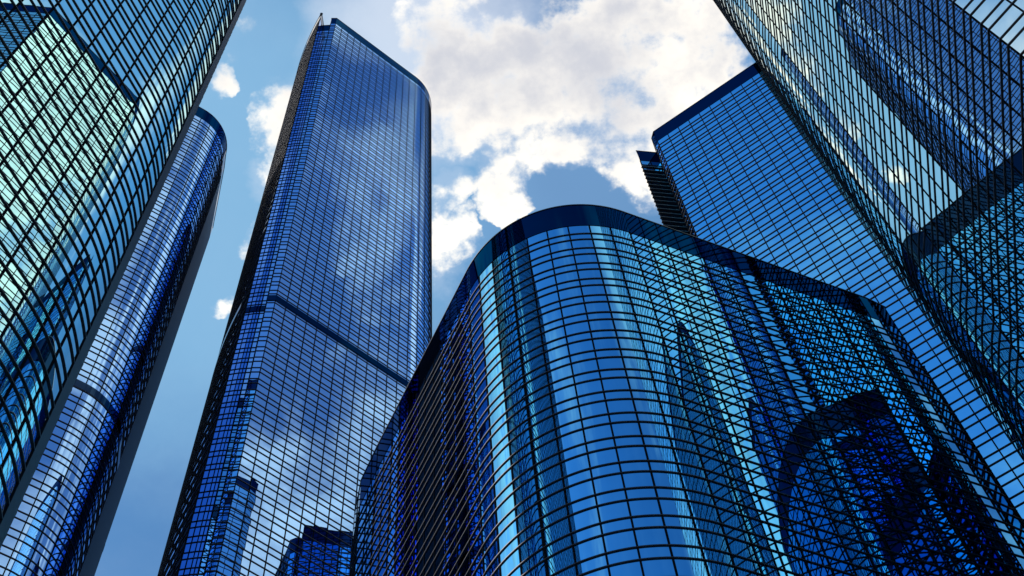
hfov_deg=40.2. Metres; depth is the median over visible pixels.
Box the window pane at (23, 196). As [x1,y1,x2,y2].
[19,189,38,218]
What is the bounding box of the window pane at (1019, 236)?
[1014,224,1023,257]
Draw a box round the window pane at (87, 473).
[84,467,93,485]
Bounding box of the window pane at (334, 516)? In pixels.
[329,510,340,523]
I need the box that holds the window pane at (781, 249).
[772,245,786,257]
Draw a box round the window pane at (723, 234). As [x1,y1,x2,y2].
[714,231,726,241]
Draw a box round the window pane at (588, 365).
[572,359,597,373]
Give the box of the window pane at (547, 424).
[531,416,553,439]
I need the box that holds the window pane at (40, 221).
[37,216,55,245]
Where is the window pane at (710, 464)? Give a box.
[701,455,727,475]
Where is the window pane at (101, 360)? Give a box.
[96,356,110,368]
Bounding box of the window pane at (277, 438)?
[274,434,285,446]
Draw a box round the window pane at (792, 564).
[781,554,809,575]
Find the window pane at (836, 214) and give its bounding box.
[826,210,841,222]
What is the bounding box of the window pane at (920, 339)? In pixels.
[909,336,924,347]
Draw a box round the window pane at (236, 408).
[230,406,241,412]
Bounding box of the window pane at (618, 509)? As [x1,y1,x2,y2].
[598,501,629,521]
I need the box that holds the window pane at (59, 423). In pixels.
[56,420,66,428]
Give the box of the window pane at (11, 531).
[7,528,20,537]
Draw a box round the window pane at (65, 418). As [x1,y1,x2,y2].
[59,413,70,423]
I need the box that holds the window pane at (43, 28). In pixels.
[38,21,56,49]
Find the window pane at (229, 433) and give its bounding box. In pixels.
[224,430,235,436]
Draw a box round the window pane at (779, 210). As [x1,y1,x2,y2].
[769,207,783,218]
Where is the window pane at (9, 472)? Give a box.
[2,453,16,499]
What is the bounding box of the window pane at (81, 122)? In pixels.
[73,109,90,136]
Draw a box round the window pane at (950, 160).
[946,151,954,180]
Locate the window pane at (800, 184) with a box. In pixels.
[790,181,803,192]
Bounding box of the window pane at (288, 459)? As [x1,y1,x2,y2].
[284,454,295,466]
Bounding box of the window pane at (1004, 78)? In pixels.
[1002,72,1008,103]
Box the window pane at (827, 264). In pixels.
[817,259,833,272]
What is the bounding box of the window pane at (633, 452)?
[617,446,646,460]
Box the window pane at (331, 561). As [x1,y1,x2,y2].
[325,554,336,567]
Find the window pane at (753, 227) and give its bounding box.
[744,224,756,234]
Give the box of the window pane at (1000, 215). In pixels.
[996,205,1005,237]
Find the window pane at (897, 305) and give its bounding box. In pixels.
[886,300,902,314]
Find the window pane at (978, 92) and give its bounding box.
[973,76,982,108]
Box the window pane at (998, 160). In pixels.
[994,150,1003,182]
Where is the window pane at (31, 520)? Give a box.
[27,516,43,529]
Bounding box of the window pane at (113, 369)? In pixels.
[110,365,121,379]
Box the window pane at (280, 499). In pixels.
[277,494,289,507]
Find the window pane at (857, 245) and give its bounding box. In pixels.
[846,241,862,254]
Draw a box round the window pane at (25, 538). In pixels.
[20,533,36,547]
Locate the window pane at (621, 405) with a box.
[607,399,634,412]
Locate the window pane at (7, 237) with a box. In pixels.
[0,219,18,254]
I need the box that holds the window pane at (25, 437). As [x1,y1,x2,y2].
[19,420,32,463]
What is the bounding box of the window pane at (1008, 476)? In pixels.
[995,471,1014,485]
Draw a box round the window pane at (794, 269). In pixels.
[790,266,798,271]
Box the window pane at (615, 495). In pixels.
[596,490,625,503]
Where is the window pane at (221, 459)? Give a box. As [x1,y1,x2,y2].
[217,455,230,462]
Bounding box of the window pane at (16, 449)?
[13,440,23,477]
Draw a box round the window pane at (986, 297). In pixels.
[983,287,991,317]
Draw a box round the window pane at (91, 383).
[87,379,100,391]
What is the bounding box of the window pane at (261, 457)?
[256,452,268,464]
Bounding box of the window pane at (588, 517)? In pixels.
[570,507,598,531]
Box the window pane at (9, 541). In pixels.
[3,535,17,548]
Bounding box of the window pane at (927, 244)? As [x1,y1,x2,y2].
[924,235,931,262]
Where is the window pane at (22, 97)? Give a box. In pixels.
[17,89,37,119]
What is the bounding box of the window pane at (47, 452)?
[44,449,54,456]
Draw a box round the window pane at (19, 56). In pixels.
[13,48,33,77]
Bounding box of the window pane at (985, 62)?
[983,56,988,86]
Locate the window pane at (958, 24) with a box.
[953,4,962,36]
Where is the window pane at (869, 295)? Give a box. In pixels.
[864,292,873,298]
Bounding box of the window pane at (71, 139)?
[62,125,80,153]
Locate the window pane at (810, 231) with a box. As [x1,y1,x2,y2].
[799,228,813,239]
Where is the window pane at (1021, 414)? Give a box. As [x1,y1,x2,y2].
[1018,406,1023,427]
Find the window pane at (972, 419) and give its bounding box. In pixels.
[959,415,977,428]
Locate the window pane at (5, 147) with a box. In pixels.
[0,130,11,156]
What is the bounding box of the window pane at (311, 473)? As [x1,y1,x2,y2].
[308,469,319,481]
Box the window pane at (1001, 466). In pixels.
[988,459,1009,477]
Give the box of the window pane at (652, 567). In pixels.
[642,558,675,575]
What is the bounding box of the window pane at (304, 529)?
[301,524,312,537]
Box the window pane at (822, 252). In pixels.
[811,248,826,261]
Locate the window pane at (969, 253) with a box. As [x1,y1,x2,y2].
[966,243,974,273]
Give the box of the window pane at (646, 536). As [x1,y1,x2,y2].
[635,528,667,545]
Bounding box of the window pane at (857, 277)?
[845,273,862,286]
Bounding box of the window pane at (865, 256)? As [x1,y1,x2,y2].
[853,252,869,265]
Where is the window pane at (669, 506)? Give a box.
[659,499,690,515]
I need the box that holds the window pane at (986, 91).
[984,85,990,115]
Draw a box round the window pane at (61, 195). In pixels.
[54,184,74,215]
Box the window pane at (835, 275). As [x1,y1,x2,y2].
[824,271,839,283]
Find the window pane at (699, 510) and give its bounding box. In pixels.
[689,501,719,521]
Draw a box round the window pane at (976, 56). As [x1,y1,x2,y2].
[972,47,981,79]
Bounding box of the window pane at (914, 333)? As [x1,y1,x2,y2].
[903,327,920,341]
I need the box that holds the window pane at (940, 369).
[928,365,944,377]
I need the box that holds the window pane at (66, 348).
[62,336,72,374]
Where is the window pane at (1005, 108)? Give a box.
[1003,102,1009,133]
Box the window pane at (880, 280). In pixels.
[868,275,885,289]
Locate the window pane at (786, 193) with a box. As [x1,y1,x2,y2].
[777,189,790,200]
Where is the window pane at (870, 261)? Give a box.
[857,259,872,270]
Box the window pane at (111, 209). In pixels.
[107,200,119,232]
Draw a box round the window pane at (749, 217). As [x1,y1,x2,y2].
[739,214,752,225]
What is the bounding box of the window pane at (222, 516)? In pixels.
[217,513,227,520]
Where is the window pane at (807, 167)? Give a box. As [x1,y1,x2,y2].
[797,164,810,175]
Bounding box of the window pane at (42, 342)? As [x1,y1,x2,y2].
[36,330,53,371]
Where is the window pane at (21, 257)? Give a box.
[14,247,37,282]
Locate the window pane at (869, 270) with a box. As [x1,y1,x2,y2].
[860,264,877,277]
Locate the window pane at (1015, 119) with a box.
[1011,109,1021,144]
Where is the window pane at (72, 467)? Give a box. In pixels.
[70,463,81,478]
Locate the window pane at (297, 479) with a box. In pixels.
[294,474,305,487]
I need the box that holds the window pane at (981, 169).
[977,159,986,191]
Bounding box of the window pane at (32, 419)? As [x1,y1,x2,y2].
[28,408,38,443]
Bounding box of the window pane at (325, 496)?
[319,490,330,502]
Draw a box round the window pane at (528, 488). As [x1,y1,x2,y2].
[515,477,535,504]
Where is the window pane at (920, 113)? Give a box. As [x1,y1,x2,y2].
[916,96,923,123]
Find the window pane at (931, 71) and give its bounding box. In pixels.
[927,59,935,88]
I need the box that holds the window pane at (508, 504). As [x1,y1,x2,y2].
[496,494,513,523]
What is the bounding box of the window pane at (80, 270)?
[75,258,89,294]
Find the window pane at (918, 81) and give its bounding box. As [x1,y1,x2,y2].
[915,72,922,99]
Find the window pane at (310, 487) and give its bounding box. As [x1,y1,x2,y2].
[306,482,317,494]
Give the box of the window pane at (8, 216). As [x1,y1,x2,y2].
[4,210,24,240]
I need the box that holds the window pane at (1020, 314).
[1017,305,1023,334]
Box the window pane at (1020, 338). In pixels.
[1018,331,1023,359]
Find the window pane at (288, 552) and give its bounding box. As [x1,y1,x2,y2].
[283,546,295,560]
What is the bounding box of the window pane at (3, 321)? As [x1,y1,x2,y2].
[0,311,7,335]
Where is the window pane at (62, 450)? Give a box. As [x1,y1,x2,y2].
[57,445,73,460]
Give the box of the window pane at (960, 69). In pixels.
[956,60,965,92]
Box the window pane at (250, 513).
[245,507,258,520]
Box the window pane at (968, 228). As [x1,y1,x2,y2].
[964,218,972,247]
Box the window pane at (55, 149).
[50,141,69,171]
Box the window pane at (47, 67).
[42,59,60,88]
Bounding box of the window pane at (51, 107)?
[46,99,65,128]
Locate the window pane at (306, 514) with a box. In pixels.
[303,510,314,522]
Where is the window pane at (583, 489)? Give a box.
[566,480,593,502]
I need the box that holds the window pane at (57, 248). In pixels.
[54,242,71,274]
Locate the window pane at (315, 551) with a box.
[312,547,323,560]
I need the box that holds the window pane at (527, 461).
[513,452,532,478]
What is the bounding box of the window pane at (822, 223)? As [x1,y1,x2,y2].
[812,219,827,231]
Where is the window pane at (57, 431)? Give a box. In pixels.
[53,426,64,436]
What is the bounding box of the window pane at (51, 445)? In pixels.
[46,440,58,451]
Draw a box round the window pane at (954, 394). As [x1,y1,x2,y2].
[942,388,961,404]
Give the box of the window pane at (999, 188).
[995,177,1004,210]
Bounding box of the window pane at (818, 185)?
[808,182,822,193]
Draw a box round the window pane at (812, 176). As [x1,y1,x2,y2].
[802,173,816,184]
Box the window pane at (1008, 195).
[1006,189,1012,219]
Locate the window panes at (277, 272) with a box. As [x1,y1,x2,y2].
[159,19,430,575]
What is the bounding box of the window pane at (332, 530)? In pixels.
[328,525,339,537]
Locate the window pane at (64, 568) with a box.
[61,560,67,575]
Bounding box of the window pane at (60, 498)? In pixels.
[57,494,69,509]
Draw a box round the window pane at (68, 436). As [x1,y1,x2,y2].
[63,431,79,446]
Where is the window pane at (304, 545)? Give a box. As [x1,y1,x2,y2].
[299,539,310,552]
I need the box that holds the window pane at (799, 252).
[791,246,806,258]
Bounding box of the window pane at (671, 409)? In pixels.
[661,402,686,418]
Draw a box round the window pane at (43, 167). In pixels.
[37,158,58,190]
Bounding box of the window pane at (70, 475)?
[66,469,79,486]
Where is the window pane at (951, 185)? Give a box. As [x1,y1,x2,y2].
[948,176,955,204]
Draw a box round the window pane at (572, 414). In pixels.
[554,407,579,426]
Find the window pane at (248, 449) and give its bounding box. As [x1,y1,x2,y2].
[244,444,255,456]
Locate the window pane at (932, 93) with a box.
[929,85,936,113]
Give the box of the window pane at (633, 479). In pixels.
[623,472,652,487]
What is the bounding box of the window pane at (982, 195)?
[978,185,987,217]
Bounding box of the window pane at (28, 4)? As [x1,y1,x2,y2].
[23,0,41,24]
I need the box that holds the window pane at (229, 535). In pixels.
[225,529,238,544]
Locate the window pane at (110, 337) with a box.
[106,333,119,345]
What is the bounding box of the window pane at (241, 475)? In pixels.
[238,470,250,484]
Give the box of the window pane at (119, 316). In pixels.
[115,313,128,324]
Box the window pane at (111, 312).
[107,308,115,316]
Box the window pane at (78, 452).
[76,449,87,463]
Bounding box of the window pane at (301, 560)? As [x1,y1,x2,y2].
[296,554,308,568]
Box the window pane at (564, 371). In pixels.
[548,364,571,382]
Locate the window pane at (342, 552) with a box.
[339,547,350,560]
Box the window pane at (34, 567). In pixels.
[29,561,43,575]
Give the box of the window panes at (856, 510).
[350,225,1023,575]
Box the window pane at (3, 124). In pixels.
[0,115,16,145]
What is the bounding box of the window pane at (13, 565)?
[7,558,26,575]
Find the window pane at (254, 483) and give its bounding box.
[251,478,263,491]
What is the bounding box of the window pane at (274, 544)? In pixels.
[269,538,282,552]
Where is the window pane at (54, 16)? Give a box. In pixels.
[49,9,66,36]
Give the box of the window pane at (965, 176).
[962,168,970,198]
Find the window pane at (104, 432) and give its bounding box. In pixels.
[101,425,109,442]
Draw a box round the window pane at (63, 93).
[57,84,75,112]
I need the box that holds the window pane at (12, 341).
[2,325,26,367]
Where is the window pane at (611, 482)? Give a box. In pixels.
[593,474,622,492]
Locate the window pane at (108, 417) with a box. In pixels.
[106,412,114,429]
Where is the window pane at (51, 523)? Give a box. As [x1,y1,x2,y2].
[46,517,60,534]
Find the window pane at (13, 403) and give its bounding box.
[5,386,24,430]
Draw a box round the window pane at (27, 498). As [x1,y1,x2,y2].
[23,494,34,503]
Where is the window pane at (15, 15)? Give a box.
[10,9,29,38]
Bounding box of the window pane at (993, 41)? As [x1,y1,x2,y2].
[989,32,999,66]
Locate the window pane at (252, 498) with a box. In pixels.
[248,492,260,506]
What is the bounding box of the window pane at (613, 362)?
[598,357,623,368]
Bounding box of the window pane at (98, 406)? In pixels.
[95,401,106,416]
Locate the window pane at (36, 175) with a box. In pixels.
[32,170,50,198]
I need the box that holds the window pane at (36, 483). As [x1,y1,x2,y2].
[30,479,41,487]
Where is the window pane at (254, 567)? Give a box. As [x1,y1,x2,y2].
[250,561,263,575]
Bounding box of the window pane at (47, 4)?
[40,0,52,11]
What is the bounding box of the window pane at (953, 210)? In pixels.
[949,200,957,229]
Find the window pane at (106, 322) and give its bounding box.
[102,318,111,326]
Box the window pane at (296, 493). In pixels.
[292,488,303,500]
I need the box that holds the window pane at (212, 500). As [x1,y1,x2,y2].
[207,496,220,504]
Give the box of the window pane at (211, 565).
[206,561,217,569]
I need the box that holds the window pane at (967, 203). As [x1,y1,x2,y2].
[963,193,971,223]
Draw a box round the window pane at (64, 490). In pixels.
[60,485,73,502]
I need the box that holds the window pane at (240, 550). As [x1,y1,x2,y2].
[238,547,250,558]
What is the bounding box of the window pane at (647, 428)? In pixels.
[640,422,667,436]
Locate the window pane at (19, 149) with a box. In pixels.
[15,143,33,171]
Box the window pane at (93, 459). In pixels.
[90,452,98,470]
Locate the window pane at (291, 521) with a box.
[288,516,299,529]
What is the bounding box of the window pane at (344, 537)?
[341,532,351,545]
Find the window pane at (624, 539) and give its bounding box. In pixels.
[604,530,635,551]
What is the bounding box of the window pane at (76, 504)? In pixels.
[72,497,81,516]
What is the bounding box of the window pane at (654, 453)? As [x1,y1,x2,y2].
[646,446,675,461]
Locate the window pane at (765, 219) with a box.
[756,215,769,226]
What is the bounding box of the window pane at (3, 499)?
[0,474,7,513]
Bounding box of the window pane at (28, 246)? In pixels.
[23,238,42,267]
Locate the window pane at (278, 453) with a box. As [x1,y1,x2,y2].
[271,446,283,459]
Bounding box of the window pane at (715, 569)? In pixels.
[706,561,735,575]
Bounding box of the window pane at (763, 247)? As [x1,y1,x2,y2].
[753,243,767,255]
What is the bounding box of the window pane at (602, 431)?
[584,424,611,441]
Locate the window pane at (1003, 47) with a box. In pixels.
[1000,41,1007,73]
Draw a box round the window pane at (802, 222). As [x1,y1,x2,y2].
[793,218,807,229]
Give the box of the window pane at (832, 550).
[821,540,849,561]
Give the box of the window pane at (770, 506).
[760,497,786,517]
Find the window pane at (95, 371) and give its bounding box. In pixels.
[92,367,105,380]
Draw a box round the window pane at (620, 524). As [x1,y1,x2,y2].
[602,518,631,533]
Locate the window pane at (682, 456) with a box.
[674,449,702,467]
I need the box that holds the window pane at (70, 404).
[65,399,76,409]
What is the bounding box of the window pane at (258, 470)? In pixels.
[254,465,265,477]
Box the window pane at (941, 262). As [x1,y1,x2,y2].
[937,252,945,279]
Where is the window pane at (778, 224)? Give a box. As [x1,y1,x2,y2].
[774,216,788,228]
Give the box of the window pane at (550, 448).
[534,439,557,463]
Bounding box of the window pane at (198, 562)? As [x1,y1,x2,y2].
[192,558,206,566]
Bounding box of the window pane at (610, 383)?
[602,378,628,389]
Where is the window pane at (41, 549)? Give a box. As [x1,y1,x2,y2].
[36,543,50,559]
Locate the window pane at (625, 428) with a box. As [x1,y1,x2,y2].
[612,422,640,435]
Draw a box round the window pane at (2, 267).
[0,262,4,273]
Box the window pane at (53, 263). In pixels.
[46,251,67,288]
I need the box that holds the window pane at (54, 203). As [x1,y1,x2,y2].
[49,196,67,224]
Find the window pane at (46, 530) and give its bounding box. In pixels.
[43,526,57,542]
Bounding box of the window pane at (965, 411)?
[953,404,972,421]
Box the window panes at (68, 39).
[0,0,240,518]
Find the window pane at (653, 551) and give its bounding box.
[639,546,670,557]
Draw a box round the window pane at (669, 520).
[664,516,693,527]
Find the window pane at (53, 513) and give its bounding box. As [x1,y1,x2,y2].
[50,510,63,524]
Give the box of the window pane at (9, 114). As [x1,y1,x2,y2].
[3,106,24,137]
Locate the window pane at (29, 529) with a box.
[23,523,40,540]
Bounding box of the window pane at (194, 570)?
[190,567,204,573]
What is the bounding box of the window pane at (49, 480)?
[44,475,61,490]
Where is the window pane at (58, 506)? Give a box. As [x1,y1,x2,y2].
[53,500,67,518]
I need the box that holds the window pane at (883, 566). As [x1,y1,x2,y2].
[871,556,898,575]
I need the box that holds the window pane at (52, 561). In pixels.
[50,557,59,573]
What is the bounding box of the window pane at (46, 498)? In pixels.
[37,490,54,506]
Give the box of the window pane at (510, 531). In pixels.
[498,521,516,551]
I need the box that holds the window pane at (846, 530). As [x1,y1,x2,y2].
[834,520,861,540]
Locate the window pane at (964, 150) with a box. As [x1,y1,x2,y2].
[960,141,969,172]
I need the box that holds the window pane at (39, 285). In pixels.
[33,274,54,313]
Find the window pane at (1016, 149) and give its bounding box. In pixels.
[1012,139,1022,174]
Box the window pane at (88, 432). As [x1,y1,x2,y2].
[84,427,96,443]
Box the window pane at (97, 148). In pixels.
[88,132,104,160]
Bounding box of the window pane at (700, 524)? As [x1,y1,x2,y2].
[694,519,722,533]
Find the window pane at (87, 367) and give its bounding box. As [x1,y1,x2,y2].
[82,362,92,371]
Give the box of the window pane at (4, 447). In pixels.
[0,425,9,464]
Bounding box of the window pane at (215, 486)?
[211,482,223,489]
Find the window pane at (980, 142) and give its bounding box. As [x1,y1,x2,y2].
[976,132,985,164]
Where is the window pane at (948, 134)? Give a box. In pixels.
[945,126,953,155]
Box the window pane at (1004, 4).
[982,0,1009,27]
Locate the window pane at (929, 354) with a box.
[918,350,934,362]
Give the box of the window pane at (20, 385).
[15,375,31,411]
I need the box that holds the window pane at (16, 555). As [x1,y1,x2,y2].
[12,551,29,565]
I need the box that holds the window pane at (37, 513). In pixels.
[30,507,47,523]
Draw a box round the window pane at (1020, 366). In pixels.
[1017,356,1023,386]
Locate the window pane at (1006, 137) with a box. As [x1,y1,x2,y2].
[1004,132,1010,162]
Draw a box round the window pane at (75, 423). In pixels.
[69,417,84,432]
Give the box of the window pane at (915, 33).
[911,20,919,49]
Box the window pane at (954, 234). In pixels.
[950,224,958,253]
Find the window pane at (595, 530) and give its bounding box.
[572,525,600,542]
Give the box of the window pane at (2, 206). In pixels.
[0,197,6,213]
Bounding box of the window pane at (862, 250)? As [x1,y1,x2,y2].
[850,247,865,258]
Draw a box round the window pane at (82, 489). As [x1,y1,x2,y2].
[78,482,87,500]
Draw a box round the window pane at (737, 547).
[727,537,755,559]
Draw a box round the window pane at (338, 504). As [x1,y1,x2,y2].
[331,497,342,509]
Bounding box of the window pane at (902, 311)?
[891,308,905,319]
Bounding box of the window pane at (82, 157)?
[77,149,95,177]
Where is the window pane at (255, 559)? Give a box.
[252,555,264,566]
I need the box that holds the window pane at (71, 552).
[68,544,74,562]
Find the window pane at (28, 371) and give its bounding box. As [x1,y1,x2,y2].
[21,357,39,399]
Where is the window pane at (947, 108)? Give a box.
[943,99,951,129]
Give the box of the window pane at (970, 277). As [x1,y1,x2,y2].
[967,267,975,297]
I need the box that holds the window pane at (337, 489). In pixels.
[332,484,343,495]
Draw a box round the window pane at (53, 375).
[49,363,60,402]
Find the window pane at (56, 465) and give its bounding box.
[51,460,67,475]
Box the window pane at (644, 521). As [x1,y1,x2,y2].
[632,516,662,527]
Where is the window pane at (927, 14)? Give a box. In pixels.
[924,7,932,36]
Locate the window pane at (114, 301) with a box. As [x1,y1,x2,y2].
[111,298,120,306]
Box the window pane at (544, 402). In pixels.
[528,394,550,415]
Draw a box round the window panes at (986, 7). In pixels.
[718,0,1023,443]
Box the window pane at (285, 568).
[281,562,293,575]
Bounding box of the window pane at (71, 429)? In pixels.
[67,426,81,437]
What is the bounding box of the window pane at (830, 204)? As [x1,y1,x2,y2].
[820,200,834,212]
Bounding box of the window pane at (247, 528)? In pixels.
[242,522,255,536]
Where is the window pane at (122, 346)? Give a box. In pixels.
[119,342,129,356]
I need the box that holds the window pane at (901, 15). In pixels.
[898,9,905,36]
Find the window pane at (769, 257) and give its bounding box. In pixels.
[761,253,772,261]
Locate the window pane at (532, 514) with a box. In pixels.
[517,503,539,531]
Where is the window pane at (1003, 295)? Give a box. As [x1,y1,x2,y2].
[999,283,1008,315]
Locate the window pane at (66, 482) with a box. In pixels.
[64,478,75,493]
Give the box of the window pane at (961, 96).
[958,88,966,119]
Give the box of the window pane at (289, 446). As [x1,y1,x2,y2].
[286,441,297,453]
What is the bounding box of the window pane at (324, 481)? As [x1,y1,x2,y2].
[320,476,331,488]
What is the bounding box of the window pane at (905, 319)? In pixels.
[894,314,911,328]
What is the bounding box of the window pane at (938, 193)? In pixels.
[935,184,942,211]
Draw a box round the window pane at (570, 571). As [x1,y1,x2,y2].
[554,565,575,575]
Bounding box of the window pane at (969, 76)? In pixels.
[966,69,972,98]
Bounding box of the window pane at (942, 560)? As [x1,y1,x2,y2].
[930,551,958,571]
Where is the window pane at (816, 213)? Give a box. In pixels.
[807,209,821,221]
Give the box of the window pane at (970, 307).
[966,291,975,320]
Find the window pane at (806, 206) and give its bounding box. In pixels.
[801,199,814,211]
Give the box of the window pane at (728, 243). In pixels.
[721,240,731,247]
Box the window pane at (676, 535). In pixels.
[667,528,698,545]
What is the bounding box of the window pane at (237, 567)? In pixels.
[234,563,247,575]
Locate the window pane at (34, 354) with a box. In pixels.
[30,346,45,381]
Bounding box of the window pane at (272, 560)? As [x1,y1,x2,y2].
[267,554,279,568]
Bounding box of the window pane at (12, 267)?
[8,261,28,292]
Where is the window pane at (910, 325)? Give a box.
[899,322,914,333]
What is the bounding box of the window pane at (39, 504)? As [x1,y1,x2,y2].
[34,500,50,513]
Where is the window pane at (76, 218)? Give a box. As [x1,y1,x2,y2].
[71,209,89,243]
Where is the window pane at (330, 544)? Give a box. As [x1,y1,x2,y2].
[326,539,338,552]
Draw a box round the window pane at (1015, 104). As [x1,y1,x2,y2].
[1010,79,1020,114]
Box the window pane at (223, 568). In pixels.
[218,561,232,575]
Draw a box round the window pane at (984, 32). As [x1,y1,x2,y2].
[981,26,987,56]
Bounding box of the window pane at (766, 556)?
[754,546,782,568]
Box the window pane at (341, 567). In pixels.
[338,561,349,575]
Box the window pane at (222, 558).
[220,555,233,567]
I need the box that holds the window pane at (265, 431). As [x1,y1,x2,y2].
[261,427,273,438]
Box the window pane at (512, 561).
[501,549,518,575]
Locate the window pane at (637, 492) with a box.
[626,488,655,498]
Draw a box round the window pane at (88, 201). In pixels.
[82,191,99,224]
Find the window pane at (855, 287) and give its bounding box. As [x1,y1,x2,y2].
[850,280,865,291]
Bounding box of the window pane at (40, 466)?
[37,463,48,472]
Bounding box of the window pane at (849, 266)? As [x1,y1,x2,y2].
[838,261,854,274]
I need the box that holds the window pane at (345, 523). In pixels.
[342,518,352,530]
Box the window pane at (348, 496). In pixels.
[344,491,355,503]
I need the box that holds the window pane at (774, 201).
[764,198,777,209]
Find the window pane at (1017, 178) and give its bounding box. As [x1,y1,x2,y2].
[1012,167,1022,202]
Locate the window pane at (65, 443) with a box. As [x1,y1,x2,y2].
[61,440,75,451]
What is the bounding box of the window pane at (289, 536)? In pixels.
[285,530,297,544]
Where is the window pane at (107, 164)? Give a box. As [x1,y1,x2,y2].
[102,156,118,186]
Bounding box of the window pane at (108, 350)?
[102,345,115,357]
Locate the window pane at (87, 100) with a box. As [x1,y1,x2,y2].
[83,94,99,121]
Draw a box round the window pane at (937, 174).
[933,159,940,187]
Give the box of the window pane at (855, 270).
[843,268,857,279]
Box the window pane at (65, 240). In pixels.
[59,230,78,265]
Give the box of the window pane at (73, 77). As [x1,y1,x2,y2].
[68,70,85,98]
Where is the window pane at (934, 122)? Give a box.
[930,110,938,139]
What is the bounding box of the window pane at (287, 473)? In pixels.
[282,467,293,479]
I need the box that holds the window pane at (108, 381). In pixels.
[105,376,116,391]
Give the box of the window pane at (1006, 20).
[990,5,1021,36]
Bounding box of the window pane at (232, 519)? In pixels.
[228,514,241,528]
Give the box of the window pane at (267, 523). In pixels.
[259,515,271,529]
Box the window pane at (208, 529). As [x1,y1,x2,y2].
[200,526,213,534]
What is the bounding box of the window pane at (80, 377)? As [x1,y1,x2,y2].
[77,374,87,382]
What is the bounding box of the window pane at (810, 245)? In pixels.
[805,238,819,250]
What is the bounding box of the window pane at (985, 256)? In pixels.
[981,238,989,268]
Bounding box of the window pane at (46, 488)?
[41,484,57,497]
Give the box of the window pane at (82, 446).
[78,441,90,457]
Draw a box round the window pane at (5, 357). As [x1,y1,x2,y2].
[0,342,17,379]
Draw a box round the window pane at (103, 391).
[101,388,111,402]
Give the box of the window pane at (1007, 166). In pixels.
[1005,160,1011,191]
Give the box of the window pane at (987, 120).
[985,114,991,143]
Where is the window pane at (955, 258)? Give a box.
[952,248,959,276]
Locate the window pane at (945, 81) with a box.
[942,73,950,103]
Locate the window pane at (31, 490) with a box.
[26,485,38,497]
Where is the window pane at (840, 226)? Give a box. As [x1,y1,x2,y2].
[833,220,847,232]
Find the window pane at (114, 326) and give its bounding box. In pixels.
[111,323,124,335]
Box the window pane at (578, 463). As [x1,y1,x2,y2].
[562,454,588,475]
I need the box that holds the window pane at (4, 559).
[0,553,9,566]
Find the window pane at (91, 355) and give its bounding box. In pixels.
[87,351,97,360]
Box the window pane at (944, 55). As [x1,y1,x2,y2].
[940,46,949,77]
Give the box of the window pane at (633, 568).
[609,561,641,575]
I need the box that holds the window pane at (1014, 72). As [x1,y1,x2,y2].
[1008,47,1019,83]
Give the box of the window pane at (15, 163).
[6,150,28,183]
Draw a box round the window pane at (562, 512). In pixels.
[542,506,566,527]
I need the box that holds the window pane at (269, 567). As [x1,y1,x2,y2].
[266,563,278,574]
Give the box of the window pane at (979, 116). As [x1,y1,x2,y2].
[975,104,983,135]
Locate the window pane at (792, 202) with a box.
[782,199,795,210]
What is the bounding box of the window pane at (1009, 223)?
[1007,217,1012,245]
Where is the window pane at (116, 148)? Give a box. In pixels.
[112,141,127,169]
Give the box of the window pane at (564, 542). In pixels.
[545,535,571,556]
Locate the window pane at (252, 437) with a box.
[246,431,258,443]
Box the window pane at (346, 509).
[343,504,353,516]
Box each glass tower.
[0,0,245,549]
[0,107,226,575]
[157,13,431,575]
[349,204,1023,575]
[636,62,1023,523]
[713,0,1023,447]
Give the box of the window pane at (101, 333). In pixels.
[97,329,106,337]
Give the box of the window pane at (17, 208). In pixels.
[10,197,32,232]
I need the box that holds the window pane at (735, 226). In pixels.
[726,222,739,233]
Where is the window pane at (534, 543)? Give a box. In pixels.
[520,532,542,561]
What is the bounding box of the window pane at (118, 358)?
[115,354,125,367]
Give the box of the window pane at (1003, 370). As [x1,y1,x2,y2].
[999,358,1008,389]
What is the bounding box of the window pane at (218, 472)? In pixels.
[214,469,226,475]
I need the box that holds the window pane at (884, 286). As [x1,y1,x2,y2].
[873,283,888,294]
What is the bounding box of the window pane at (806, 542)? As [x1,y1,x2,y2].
[795,532,823,553]
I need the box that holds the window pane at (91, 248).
[86,238,99,272]
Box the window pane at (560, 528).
[543,517,569,544]
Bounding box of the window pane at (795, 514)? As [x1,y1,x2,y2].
[785,505,812,525]
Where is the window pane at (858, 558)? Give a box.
[846,548,874,569]
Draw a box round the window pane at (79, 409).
[75,404,90,418]
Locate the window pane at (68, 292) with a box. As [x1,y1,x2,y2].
[63,281,78,318]
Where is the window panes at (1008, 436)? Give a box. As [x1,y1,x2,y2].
[641,71,1023,523]
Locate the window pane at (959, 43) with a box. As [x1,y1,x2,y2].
[955,33,964,64]
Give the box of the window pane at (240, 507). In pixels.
[231,499,244,513]
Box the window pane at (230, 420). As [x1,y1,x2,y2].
[227,418,238,424]
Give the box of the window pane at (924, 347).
[912,341,930,356]
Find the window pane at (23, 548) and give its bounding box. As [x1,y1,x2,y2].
[15,540,33,558]
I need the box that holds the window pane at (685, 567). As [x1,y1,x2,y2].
[674,558,707,575]
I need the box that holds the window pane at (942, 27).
[939,19,947,49]
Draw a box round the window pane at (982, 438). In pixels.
[971,433,989,446]
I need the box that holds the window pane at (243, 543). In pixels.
[239,537,252,552]
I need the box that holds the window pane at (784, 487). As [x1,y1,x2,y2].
[775,479,800,498]
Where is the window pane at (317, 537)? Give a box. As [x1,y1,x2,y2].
[314,531,325,544]
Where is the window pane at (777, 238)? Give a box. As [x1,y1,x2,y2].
[766,234,780,246]
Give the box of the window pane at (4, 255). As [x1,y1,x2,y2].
[0,243,9,264]
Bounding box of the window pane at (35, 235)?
[28,225,50,258]
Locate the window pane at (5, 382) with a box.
[0,363,11,398]
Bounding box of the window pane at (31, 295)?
[27,289,46,322]
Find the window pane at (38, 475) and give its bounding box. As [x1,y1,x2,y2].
[33,469,45,481]
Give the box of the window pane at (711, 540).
[697,530,728,551]

